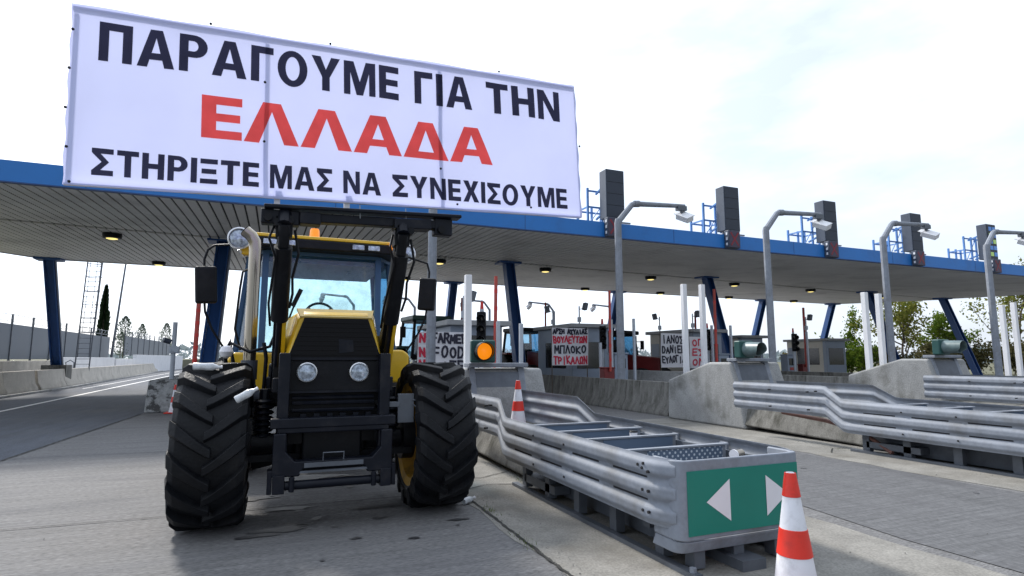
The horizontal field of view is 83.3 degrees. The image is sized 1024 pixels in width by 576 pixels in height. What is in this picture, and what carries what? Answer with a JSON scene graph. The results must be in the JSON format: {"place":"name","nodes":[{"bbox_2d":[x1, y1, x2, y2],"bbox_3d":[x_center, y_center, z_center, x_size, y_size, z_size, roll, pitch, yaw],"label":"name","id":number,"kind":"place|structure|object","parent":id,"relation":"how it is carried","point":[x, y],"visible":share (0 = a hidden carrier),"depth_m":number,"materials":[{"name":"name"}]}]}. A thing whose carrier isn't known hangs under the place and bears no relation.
{"place":"outdoors","nodes":[
{"label":"outdoors","id":0,"kind":"place"},
{"bbox_2d":[0,369,181,460],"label":"asphalt road","id":1,"kind":"structure","parent":0,"point":[26,429],"depth_m":16.89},
{"bbox_2d":[0,371,162,398],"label":"roadside kerb","id":2,"kind":"structure","parent":1,"relation":"on","point":[35,392],"depth_m":28.87,"materials":[{"name":"concrete"}]},
{"bbox_2d":[0,370,38,394],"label":"concrete barrier","id":3,"kind":"object","parent":2,"relation":"on","point":[12,382],"visible":0.97,"depth_m":24.50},
{"bbox_2d":[34,369,66,389],"bbox_3d":[-22.853,4.476,28.382,0.600,0.900,3.820,3,-8,-23],"label":"concrete barrier","id":4,"kind":"object","parent":2,"relation":"on","point":[49,379],"visible":0.82,"depth_m":28.09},
{"bbox_2d":[63,366,112,385],"bbox_3d":[-25.998,5.326,35.335,0.600,0.900,11.074,3,-8,-24],"label":"concrete barrier","id":5,"kind":"object","parent":2,"relation":"on","point":[85,375],"visible":0.75,"depth_m":34.73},
{"bbox_2d":[111,365,134,378],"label":"concrete barrier","id":6,"kind":"object","parent":2,"relation":"on","point":[119,371],"visible":0.68,"depth_m":44.94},
{"bbox_2d":[133,363,157,374],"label":"concrete barrier","id":7,"kind":"object","parent":2,"relation":"on","point":[143,368],"visible":0.66,"depth_m":56.93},
{"bbox_2d":[65,262,102,369],"bbox_3d":[-26.182,1.555,35.404,1.558,8.603,1.182,3,-8,-22],"label":"caged ladder","id":8,"kind":"object","parent":1,"relation":"on","point":[96,307],"visible":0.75,"depth_m":35.27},
{"bbox_2d":[110,264,126,357],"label":"lamp post","id":9,"kind":"object","parent":1,"relation":"on","point":[115,331],"visible":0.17,"depth_m":49.40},
{"bbox_2d":[63,355,182,370],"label":"boundary wall","id":10,"kind":"structure","parent":1,"relation":"on","point":[161,362],"depth_m":53.56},
{"bbox_2d":[0,359,199,368],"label":"embankment","id":11,"kind":"structure","parent":0,"point":[185,362],"depth_m":47.75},
{"bbox_2d":[0,312,110,360],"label":"panel fence","id":12,"kind":"object","parent":11,"relation":"on","point":[23,342],"visible":0.77,"depth_m":34.82,"materials":[{"name":"metal"}]},
{"bbox_2d":[95,284,110,336],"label":"cypress tree","id":13,"kind":"object","parent":11,"relation":"on","point":[104,319],"visible":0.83,"depth_m":53.54,"materials":[{"name":"green plant"}]},
{"bbox_2d":[110,316,133,357],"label":"conifer tree","id":14,"kind":"object","parent":11,"relation":"on","point":[125,319],"visible":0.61,"depth_m":69.30,"materials":[{"name":"green plant"}]},
{"bbox_2d":[123,330,169,355],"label":"panel fence","id":15,"kind":"object","parent":11,"relation":"on","point":[137,346],"visible":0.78,"depth_m":65.24,"materials":[{"name":"metal"}]},
{"bbox_2d":[0,372,1023,575],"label":"concrete pavement","id":16,"kind":"structure","parent":0,"point":[47,488],"depth_m":5.26,"materials":[{"name":"concrete"}]},
{"bbox_2d":[144,375,178,412],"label":"concrete block","id":17,"kind":"structure","parent":16,"relation":"on","point":[159,394],"depth_m":16.76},
{"bbox_2d":[162,322,179,378],"bbox_3d":[-10.544,1.927,17.789,0.497,1.750,0.270,3,-8,-22],"label":"sensor post","id":18,"kind":"object","parent":17,"relation":"on","point":[173,350],"visible":0.98,"depth_m":17.77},
{"bbox_2d":[192,303,200,362],"bbox_3d":[-8.749,1.845,15.919,0.440,3.001,0.473,3,-8,-22],"label":"barrier boom","id":19,"kind":"object","parent":16,"relation":"on","point":[196,333],"visible":0.39,"depth_m":15.79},
{"bbox_2d":[245,524,311,533],"bbox_3d":[-2.115,2.192,5.230,0.566,0.001,0.213,3,-8,-22],"label":"oil stain","id":20,"kind":"object","parent":16,"relation":"on","point":[289,528],"visible":1,"depth_m":5.23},
{"bbox_2d":[265,506,313,511],"bbox_3d":[-2.311,2.281,5.965,0.584,0.001,0.180,3,-8,-22],"label":"oil stain","id":21,"kind":"object","parent":16,"relation":"on","point":[288,508],"visible":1,"depth_m":5.96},
{"bbox_2d":[266,474,352,480],"bbox_3d":[-2.624,2.475,7.547,1.120,0.001,0.482,3,-8,-22],"label":"oil stain","id":22,"kind":"object","parent":16,"relation":"on","point":[307,477],"visible":0.56,"depth_m":7.57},
{"bbox_2d":[164,203,478,530],"bbox_3d":[-2.410,0.803,7.269,2.913,3.270,4.744,3,-8,-22],"label":"tractor","id":23,"kind":"object","parent":16,"relation":"on","point":[341,390],"visible":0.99,"depth_m":5.57,"materials":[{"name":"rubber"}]},
{"bbox_2d":[193,363,222,370],"bbox_3d":[-2.760,0.715,5.227,0.238,0.068,0.068,5,-8,-22],"label":"plastic bottle","id":24,"kind":"object","parent":23,"relation":"on","point":[206,366],"visible":1,"depth_m":5.20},
{"bbox_2d":[234,387,258,402],"bbox_3d":[-2.285,0.915,4.965,0.198,0.068,0.068,-30,5,-23],"label":"plastic bottle","id":25,"kind":"object","parent":23,"relation":"on","point":[244,395],"visible":1,"depth_m":4.93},
{"bbox_2d":[319,293,354,309],"bbox_3d":[-11.757,3.312,38.591,2.441,5.890,0.475,3,-8,-22],"label":"camera mast","id":26,"kind":"object","parent":16,"relation":"on","point":[322,297],"visible":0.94,"depth_m":38.78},
{"bbox_2d":[395,315,450,363],"bbox_3d":[-3.838,3.113,27.286,3.072,3.597,4.672,4,-8,-27],"label":"tractor","id":27,"kind":"object","parent":16,"relation":"on","point":[408,328],"visible":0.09,"depth_m":27.21,"materials":[{"name":"black glass"}]},
{"bbox_2d":[417,330,463,367],"bbox_3d":[-1.848,2.284,15.430,1.420,2.310,0.114,3,-8,-22],"label":"protest sign","id":28,"kind":"object","parent":16,"relation":"on","point":[449,346],"visible":0.48,"depth_m":15.52,"materials":[{"name":"fabric"}]},
{"bbox_2d":[0,159,1023,378],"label":"toll canopy","id":29,"kind":"object","parent":16,"relation":"on","point":[49,219],"visible":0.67,"depth_m":24.88,"materials":[{"name":"metal"}]},
{"bbox_2d":[102,231,121,239],"bbox_3d":[-14.976,-1.942,21.576,0.640,0.250,0.640,3,-8,-22],"label":"ceiling lamp","id":30,"kind":"object","parent":29,"relation":"attached to","point":[110,235],"visible":1,"depth_m":21.38,"materials":[{"name":"brown"}]},
{"bbox_2d":[62,3,581,218],"bbox_3d":[-1.407,-1.491,5.480,4.644,1.632,0.121,1,-8,-23],"label":"protest banner","id":31,"kind":"object","parent":29,"relation":"attached to","point":[159,104],"visible":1,"depth_m":5.25,"materials":[{"name":"fabric"}]},
{"bbox_2d":[577,169,630,223],"bbox_3d":[3.357,-3.155,21.174,1.285,1.920,1.751,3,-8,-22],"label":"message sign","id":32,"kind":"object","parent":29,"relation":"on","point":[611,189],"visible":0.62,"depth_m":20.42,"materials":[{"name":"grey metal"}]},
{"bbox_2d":[604,217,615,237],"bbox_3d":[3.524,-2.107,20.103,0.572,0.680,0.258,3,-8,-22],"label":"lane signal","id":33,"kind":"object","parent":29,"relation":"attached to","point":[609,228],"visible":0.64,"depth_m":19.95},
{"bbox_2d":[690,186,744,235],"bbox_3d":[8.253,-2.908,23.187,1.285,1.920,1.751,3,-8,-22],"label":"message sign","id":34,"kind":"object","parent":29,"relation":"on","point":[725,206],"visible":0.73,"depth_m":22.45,"materials":[{"name":"grey metal"}]},
{"bbox_2d":[724,230,739,248],"bbox_3d":[8.467,-1.858,22.135,0.572,0.680,0.258,3,-8,-22],"label":"lane signal","id":35,"kind":"object","parent":29,"relation":"attached to","point":[732,239],"visible":1,"depth_m":22.02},
{"bbox_2d":[787,200,841,245],"bbox_3d":[13.223,-2.659,25.231,1.285,1.920,1.751,3,-8,-22],"label":"message sign","id":36,"kind":"object","parent":29,"relation":"on","point":[827,209],"visible":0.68,"depth_m":24.52,"materials":[{"name":"grey metal"}]},
{"bbox_2d":[824,241,838,257],"bbox_3d":[13.409,-1.610,24.167,0.572,0.680,0.258,3,-8,-22],"label":"lane signal","id":37,"kind":"object","parent":29,"relation":"attached to","point":[831,249],"visible":1,"depth_m":24.06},
{"bbox_2d":[872,213,925,254],"bbox_3d":[18.369,-2.400,27.346,1.285,1.920,1.751,3,-8,-22],"label":"message sign","id":38,"kind":"object","parent":29,"relation":"on","point":[911,239],"visible":0.63,"depth_m":26.62,"materials":[{"name":"grey metal"}]},
{"bbox_2d":[911,250,924,265],"bbox_3d":[18.537,-1.352,26.276,0.572,0.680,0.258,3,-8,-22],"label":"lane signal","id":39,"kind":"object","parent":29,"relation":"attached to","point":[918,258],"visible":1,"depth_m":26.16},
{"bbox_2d":[947,224,997,260],"bbox_3d":[23.646,-2.135,29.514,1.285,1.920,1.755,3,-8,-22],"label":"message sign","id":40,"kind":"object","parent":29,"relation":"on","point":[983,231],"visible":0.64,"depth_m":28.90,"materials":[{"name":"grey metal"}]},
{"bbox_2d":[542,374,554,392],"bbox_3d":[1.253,3.958,23.320,0.600,0.900,2.470,3,-8,-22],"label":"concrete barrier","id":41,"kind":"object","parent":16,"relation":"on","point":[547,380],"visible":0.16,"depth_m":22.55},
{"bbox_2d":[551,326,587,392],"bbox_3d":[2.224,2.856,21.964,1.560,2.760,0.118,3,-8,-22],"label":"protest sign","id":42,"kind":"object","parent":16,"relation":"on","point":[569,346],"visible":0.98,"depth_m":22.01,"materials":[{"name":"fabric"}]},
{"bbox_2d":[553,375,587,401],"bbox_3d":[2.210,3.678,21.028,0.600,0.900,2.470,3,-8,-22],"label":"concrete barrier","id":43,"kind":"object","parent":16,"relation":"on","point":[576,386],"visible":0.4,"depth_m":20.84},
{"bbox_2d":[583,377,628,409],"bbox_3d":[3.148,3.404,18.781,0.600,0.900,2.370,3,-8,-22],"label":"concrete barrier","id":44,"kind":"object","parent":16,"relation":"on","point":[607,392],"visible":0.73,"depth_m":18.59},
{"bbox_2d":[608,330,670,370],"bbox_3d":[5.219,3.326,25.853,2.400,2.810,3.650,7,-10,-44],"label":"tractor","id":45,"kind":"object","parent":16,"relation":"on","point":[651,363],"visible":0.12,"depth_m":25.30,"materials":[{"name":"red metal"}]},
{"bbox_2d":[622,380,668,415],"bbox_3d":[4.037,3.143,16.649,0.600,0.900,2.220,3,-8,-22],"label":"concrete barrier","id":46,"kind":"object","parent":16,"relation":"on","point":[648,397],"visible":0.66,"depth_m":16.54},
{"bbox_2d":[689,337,700,367],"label":"protest sign","id":47,"kind":"object","parent":16,"relation":"on","point":[694,352],"visible":0.66,"depth_m":24.12,"materials":[{"name":"fabric"}]},
{"bbox_2d":[797,308,807,371],"bbox_3d":[15.537,3.110,30.806,0.440,4.100,0.473,3,-8,-22],"label":"barrier boom","id":48,"kind":"object","parent":16,"relation":"on","point":[802,367],"visible":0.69,"depth_m":30.63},
{"bbox_2d":[783,338,849,372],"bbox_3d":[19.937,4.681,37.680,2.060,2.650,3.400,3,-8,-22],"label":"toll booth","id":49,"kind":"object","parent":16,"relation":"on","point":[827,354],"visible":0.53,"depth_m":36.53,"materials":[{"name":"grey metal"}]},
{"bbox_2d":[829,348,843,364],"bbox_3d":[20.491,4.320,36.379,1.300,1.050,0.032,3,-8,-22],"label":"front window","id":50,"kind":"structure","parent":49,"relation":"in","point":[836,355],"depth_m":36.36,"materials":[{"name":"grey glass"}]},
{"bbox_2d":[781,371,852,376],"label":"wall","id":51,"kind":"structure","parent":16,"relation":"on","point":[841,374],"depth_m":25.55,"materials":[{"name":"concrete"}]},
{"bbox_2d":[983,229,1023,375],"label":"camera mast","id":52,"kind":"object","parent":16,"relation":"on","point":[997,355],"visible":0.91,"depth_m":23.09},
{"bbox_2d":[998,305,1011,375],"bbox_3d":[15.700,2.109,18.289,0.130,3.150,0.130,3,-8,-22],"label":"marker post","id":53,"kind":"object","parent":16,"relation":"on","point":[1005,341],"visible":0.56,"depth_m":18.30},
{"bbox_2d":[1010,302,1023,403],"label":"marker post","id":54,"kind":"object","parent":16,"relation":"on","point":[1016,338],"visible":0.71,"depth_m":18.56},
{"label":"traffic island","id":55,"kind":"structure","parent":16,"relation":"on","visible":0},
{"bbox_2d":[533,323,614,377],"bbox_3d":[2.555,2.999,24.417,2.010,2.770,3.600,3,-8,-22],"label":"toll booth","id":56,"kind":"object","parent":55,"relation":"on","point":[544,349],"visible":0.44,"depth_m":23.21,"materials":[{"name":"grey metal"}]},
{"bbox_2d":[539,342,544,374],"bbox_3d":[1.317,3.383,25.205,0.024,2.000,0.620,3,-8,-22],"label":"door","id":57,"kind":"structure","parent":56,"relation":"in","point":[541,344],"depth_m":25.21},
{"bbox_2d":[577,342,604,368],"bbox_3d":[3.147,2.687,23.016,1.250,1.050,0.032,3,-8,-22],"label":"front window","id":58,"kind":"structure","parent":56,"relation":"in","point":[593,347],"depth_m":23.03,"materials":[{"name":"grey glass"}]},
{"bbox_2d":[599,319,606,366],"bbox_3d":[3.435,2.596,21.656,0.240,2.900,0.486,0,-7,2],"label":"traffic light","id":59,"kind":"object","parent":55,"relation":"on","point":[602,333],"visible":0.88,"depth_m":21.75,"materials":[{"name":"black plastic"}]},
{"bbox_2d":[599,290,614,378],"bbox_3d":[3.307,1.968,20.016,0.440,3.750,0.458,3,-8,-22],"label":"barrier boom","id":60,"kind":"object","parent":55,"relation":"on","point":[607,372],"visible":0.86,"depth_m":19.83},
{"bbox_2d":[607,353,628,378],"bbox_3d":[3.897,3.174,21.068,0.640,1.610,0.510,3,-8,-22],"label":"ticket machine","id":61,"kind":"object","parent":55,"relation":"on","point":[615,363],"visible":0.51,"depth_m":20.94,"materials":[{"name":"grey metal"}]},
{"bbox_2d":[632,319,636,379],"bbox_3d":[4.460,2.537,20.961,0.085,2.850,0.085,3,-8,-22],"label":"marker post","id":62,"kind":"object","parent":55,"relation":"on","point":[634,350],"visible":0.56,"depth_m":20.96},
{"bbox_2d":[614,201,694,378],"bbox_3d":[4.777,0.348,19.205,3.130,6.770,0.610,3,-8,-22],"label":"camera mast","id":63,"kind":"object","parent":55,"relation":"on","point":[681,214],"visible":0.94,"depth_m":18.82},
{"bbox_2d":[680,284,689,373],"bbox_3d":[4.818,1.443,16.010,0.130,3.120,0.130,3,-8,-22],"label":"marker post","id":64,"kind":"object","parent":55,"relation":"on","point":[684,323],"visible":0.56,"depth_m":16.00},
{"bbox_2d":[698,284,707,365],"bbox_3d":[5.410,1.463,16.254,0.130,3.140,0.130,3,-8,-22],"label":"marker post","id":65,"kind":"object","parent":55,"relation":"on","point":[703,328],"visible":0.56,"depth_m":16.26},
{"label":"traffic island","id":66,"kind":"structure","parent":16,"relation":"on","visible":0},
{"bbox_2d":[645,329,727,370],"bbox_3d":[8.262,3.395,27.404,1.960,2.710,3.600,3,-8,-22],"label":"toll booth","id":67,"kind":"object","parent":66,"relation":"on","point":[655,342],"visible":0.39,"depth_m":26.78,"materials":[{"name":"grey metal"}]},
{"bbox_2d":[713,289,717,361],"bbox_3d":[8.143,2.151,23.369,0.440,4.200,0.468,3,-8,-22],"label":"barrier boom","id":68,"kind":"object","parent":66,"relation":"on","point":[715,326],"visible":0.47,"depth_m":23.24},
{"bbox_2d":[762,210,831,362],"bbox_3d":[10.188,0.491,20.376,3.130,6.770,0.610,3,-8,-22],"label":"camera mast","id":69,"kind":"object","parent":66,"relation":"on","point":[818,222],"visible":0.93,"depth_m":20.02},
{"bbox_2d":[788,375,848,383],"bbox_3d":[9.702,3.223,18.130,0.600,0.900,2.220,3,-8,-22],"label":"concrete barrier","id":70,"kind":"object","parent":66,"relation":"on","point":[821,379],"visible":0.16,"depth_m":18.05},
{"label":"traffic island","id":71,"kind":"structure","parent":16,"relation":"on","visible":0},
{"bbox_2d":[732,335,767,361],"bbox_3d":[12.588,4.075,32.725,1.860,2.650,3.400,3,-8,-22],"label":"toll booth","id":72,"kind":"object","parent":71,"relation":"on","point":[755,338],"visible":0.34,"depth_m":31.47,"materials":[{"name":"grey metal"}]},
{"bbox_2d":[780,354,795,370],"bbox_3d":[14.238,4.219,29.617,0.640,1.610,0.510,3,-8,-22],"label":"ticket machine","id":73,"kind":"object","parent":71,"relation":"on","point":[787,363],"visible":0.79,"depth_m":29.48,"materials":[{"name":"grey metal"}]},
{"bbox_2d":[791,328,799,370],"bbox_3d":[14.057,3.432,28.494,0.240,2.900,0.486,0,-7,2],"label":"traffic light","id":74,"kind":"object","parent":71,"relation":"on","point":[794,341],"visible":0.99,"depth_m":28.59,"materials":[{"name":"black plastic"}]},
{"bbox_2d":[879,221,939,362],"bbox_3d":[15.363,0.693,22.032,3.130,6.770,0.610,3,-8,-22],"label":"camera mast","id":75,"kind":"object","parent":71,"relation":"on","point":[927,233],"visible":0.95,"depth_m":21.67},
{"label":"traffic island","id":76,"kind":"structure","parent":16,"relation":"on","visible":0},
{"bbox_2d":[426,209,436,361],"bbox_3d":[-0.823,-0.104,15.505,3.130,6.770,0.610,3,-8,-22],"label":"camera mast","id":77,"kind":"object","parent":76,"relation":"on","point":[431,316],"depth_m":14.88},
{"bbox_2d":[417,319,510,367],"bbox_3d":[-1.597,2.336,17.749,1.910,2.470,3.600,3,-8,-22],"label":"toll booth","id":78,"kind":"object","parent":76,"relation":"on","point":[449,325],"visible":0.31,"depth_m":16.48,"materials":[{"name":"grey metal"}]},
{"bbox_2d":[476,302,485,367],"bbox_3d":[-0.810,1.779,14.968,0.240,2.900,0.486,0,-7,2],"label":"traffic light","id":79,"kind":"object","parent":76,"relation":"on","point":[481,325],"visible":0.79,"depth_m":15.06,"materials":[{"name":"black plastic"}]},
{"bbox_2d":[493,276,497,367],"bbox_3d":[-0.501,1.454,14.783,0.440,3.500,0.458,3,-8,-22],"label":"barrier boom","id":80,"kind":"object","parent":76,"relation":"on","point":[495,296],"visible":0.29,"depth_m":14.70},
{"bbox_2d":[496,321,499,367],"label":"marker post","id":81,"kind":"object","parent":76,"relation":"on","point":[497,341],"visible":0.45,"depth_m":14.05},
{"bbox_2d":[0,0,1023,358],"label":"sky","id":82,"kind":"structure","parent":0,"point":[882,111],"materials":[{"name":"white"}]},
{"bbox_2d":[128,359,1016,418],"bbox_3d":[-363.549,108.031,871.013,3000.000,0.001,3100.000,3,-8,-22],"label":"ground","id":83,"kind":"structure","parent":0,"point":[988,371],"depth_m":74.91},
{"bbox_2d":[0,361,49,371],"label":"boundary wall","id":84,"kind":"structure","parent":83,"relation":"on","point":[7,366],"depth_m":30.31,"materials":[{"name":"concrete"}]},
{"bbox_2d":[108,341,993,362],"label":"treeline","id":85,"kind":"object","parent":83,"relation":"on","point":[643,352],"visible":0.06,"depth_m":223.00,"materials":[{"name":"green plant"}]},
{"bbox_2d":[814,304,871,372],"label":"poplar tree","id":86,"kind":"object","parent":83,"relation":"on","point":[849,333],"visible":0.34,"depth_m":57.83,"materials":[{"name":"green plant"}]},
{"bbox_2d":[845,336,878,372],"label":"bush","id":87,"kind":"object","parent":83,"relation":"on","point":[858,351],"visible":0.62,"depth_m":54.93,"materials":[{"name":"green plant"}]},
{"bbox_2d":[843,301,934,358],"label":"poplar tree","id":88,"kind":"object","parent":83,"relation":"on","point":[905,316],"visible":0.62,"depth_m":54.67,"materials":[{"name":"green plant"}]},
{"bbox_2d":[913,340,961,358],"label":"bush","id":89,"kind":"object","parent":83,"relation":"on","point":[925,349],"visible":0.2,"depth_m":55.70,"materials":[{"name":"green plant"}]},
{"bbox_2d":[909,309,985,346],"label":"poplar tree","id":90,"kind":"object","parent":83,"relation":"on","point":[940,323],"visible":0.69,"depth_m":57.52,"materials":[{"name":"green plant"}]},
{"bbox_2d":[946,333,993,373],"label":"bush","id":91,"kind":"object","parent":83,"relation":"on","point":[980,353],"visible":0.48,"depth_m":55.72,"materials":[{"name":"green plant"}]},
{"bbox_2d":[959,256,1023,346],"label":"poplar tree","id":92,"kind":"object","parent":83,"relation":"on","point":[1007,299],"visible":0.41,"depth_m":59.08,"materials":[{"name":"green plant"}]},
{"bbox_2d":[990,334,1023,374],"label":"bush","id":93,"kind":"object","parent":83,"relation":"on","point":[1012,358],"visible":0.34,"depth_m":55.72,"materials":[{"name":"green plant"}]},
{"bbox_2d":[659,332,682,370],"bbox_3d":[6.667,3.144,23.784,1.240,2.630,0.115,3,-8,-22],"label":"protest sign","id":94,"kind":"object","parent":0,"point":[671,353],"visible":0.88,"depth_m":23.78,"materials":[{"name":"fabric"}]},
{"bbox_2d":[467,453,1007,575],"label":"island apron","id":95,"kind":"object","parent":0,"point":[582,546],"visible":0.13,"depth_m":4.74,"materials":[{"name":"concrete"}]},
{"bbox_2d":[464,363,544,474],"bbox_3d":[0.038,2.002,9.665,1.500,1.470,5.547,3,-8,-22],"label":"concrete nose","id":96,"kind":"object","parent":95,"relation":"on","point":[499,383],"visible":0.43,"depth_m":9.93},
{"bbox_2d":[463,275,471,367],"bbox_3d":[-0.927,0.868,12.047,0.135,2.300,0.135,3,-8,-22],"label":"marker post","id":97,"kind":"object","parent":96,"relation":"on","point":[467,311],"visible":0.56,"depth_m":12.02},
{"bbox_2d":[470,340,494,362],"bbox_3d":[-0.476,1.070,9.729,0.422,0.387,0.475,1,-7,-11],"label":"signal lamp","id":98,"kind":"object","parent":96,"relation":"on","point":[482,351],"visible":1,"depth_m":9.73,"materials":[{"name":"orange"}]},
{"bbox_2d":[511,380,525,422],"bbox_3d":[0.091,1.735,8.571,0.412,0.715,0.412,3,-8,-22],"label":"traffic cone","id":99,"kind":"object","parent":96,"relation":"on","point":[518,413],"visible":0.7,"depth_m":8.51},
{"bbox_2d":[466,496,573,575],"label":"expansion joint","id":100,"kind":"object","parent":95,"relation":"on","point":[534,547],"visible":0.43,"depth_m":4.90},
{"bbox_2d":[471,390,797,575],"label":"crash cushion","id":101,"kind":"object","parent":95,"relation":"on","point":[695,497],"visible":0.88,"depth_m":4.78,"materials":[{"name":"metal"}]},
{"bbox_2d":[775,471,816,575],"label":"traffic cone","id":102,"kind":"object","parent":95,"relation":"on","point":[794,556],"visible":1,"depth_m":3.62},
{"bbox_2d":[637,418,1023,490],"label":"island apron","id":103,"kind":"object","parent":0,"point":[812,445],"visible":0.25,"depth_m":9.53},
{"bbox_2d":[669,358,862,445],"bbox_3d":[5.821,2.349,12.854,1.500,1.555,5.547,3,-8,-22],"label":"concrete nose","id":104,"kind":"object","parent":103,"relation":"on","point":[702,394],"visible":0.71,"depth_m":13.24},
{"bbox_2d":[734,341,766,357],"bbox_3d":[5.338,1.367,12.860,0.422,0.387,0.616,3,-8,-22],"label":"signal lamp","id":105,"kind":"object","parent":104,"relation":"on","point":[747,349],"visible":1,"depth_m":12.83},
{"bbox_2d":[781,412,893,453],"bbox_3d":[5.672,2.525,10.201,0.085,0.506,2.273,2,-7,-19],"label":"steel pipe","id":106,"kind":"object","parent":103,"relation":"on","point":[872,439],"visible":0.65,"depth_m":10.41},
{"bbox_2d":[733,381,1023,478],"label":"crash cushion","id":107,"kind":"object","parent":103,"relation":"on","point":[961,435],"visible":0.99,"depth_m":8.89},
{"bbox_2d":[795,452,1023,572],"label":"toll lane","id":108,"kind":"structure","parent":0,"point":[959,518],"depth_m":6.05,"materials":[{"name":"concrete"}]},
{"bbox_2d":[519,324,522,362],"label":"marker post","id":109,"kind":"object","parent":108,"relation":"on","point":[520,343],"visible":0.45,"depth_m":13.25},
{"label":"toll lane","id":110,"kind":"structure","parent":0,"visible":0},
{"bbox_2d":[502,327,537,367],"bbox_3d":[1.054,3.529,28.648,2.640,3.091,4.015,4,-8,-30],"label":"tractor","id":111,"kind":"object","parent":110,"relation":"on","point":[530,337],"visible":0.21,"depth_m":28.62,"materials":[{"name":"glass"}]},
{"bbox_2d":[640,370,682,381],"bbox_3d":[5.444,3.452,20.824,0.600,0.900,2.370,3,-8,-22],"label":"concrete barrier","id":112,"kind":"object","parent":110,"relation":"on","point":[650,375],"visible":0.29,"depth_m":20.87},
{"label":"island apron","id":113,"kind":"structure","parent":0,"visible":0},
{"bbox_2d":[849,355,1023,405],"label":"concrete nose","id":114,"kind":"object","parent":113,"relation":"on","point":[901,378],"visible":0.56,"depth_m":14.97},
{"bbox_2d":[860,292,872,368],"bbox_3d":[10.361,1.458,16.795,0.140,2.680,0.140,3,-8,-22],"label":"marker post","id":115,"kind":"object","parent":114,"relation":"on","point":[866,331],"visible":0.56,"depth_m":16.78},
{"bbox_2d":[874,294,886,364],"bbox_3d":[10.916,1.496,17.021,0.140,2.660,0.140,3,-8,-22],"label":"marker post","id":116,"kind":"object","parent":114,"relation":"on","point":[880,330],"visible":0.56,"depth_m":17.01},
{"bbox_2d":[932,339,966,354],"bbox_3d":[10.919,1.469,14.358,0.422,0.387,0.616,3,-8,-22],"label":"signal lamp","id":117,"kind":"object","parent":114,"relation":"on","point":[943,347],"visible":1,"depth_m":14.32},
{"bbox_2d":[923,375,1023,402],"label":"crash cushion","id":118,"kind":"object","parent":113,"relation":"on","point":[996,388],"visible":1,"depth_m":13.04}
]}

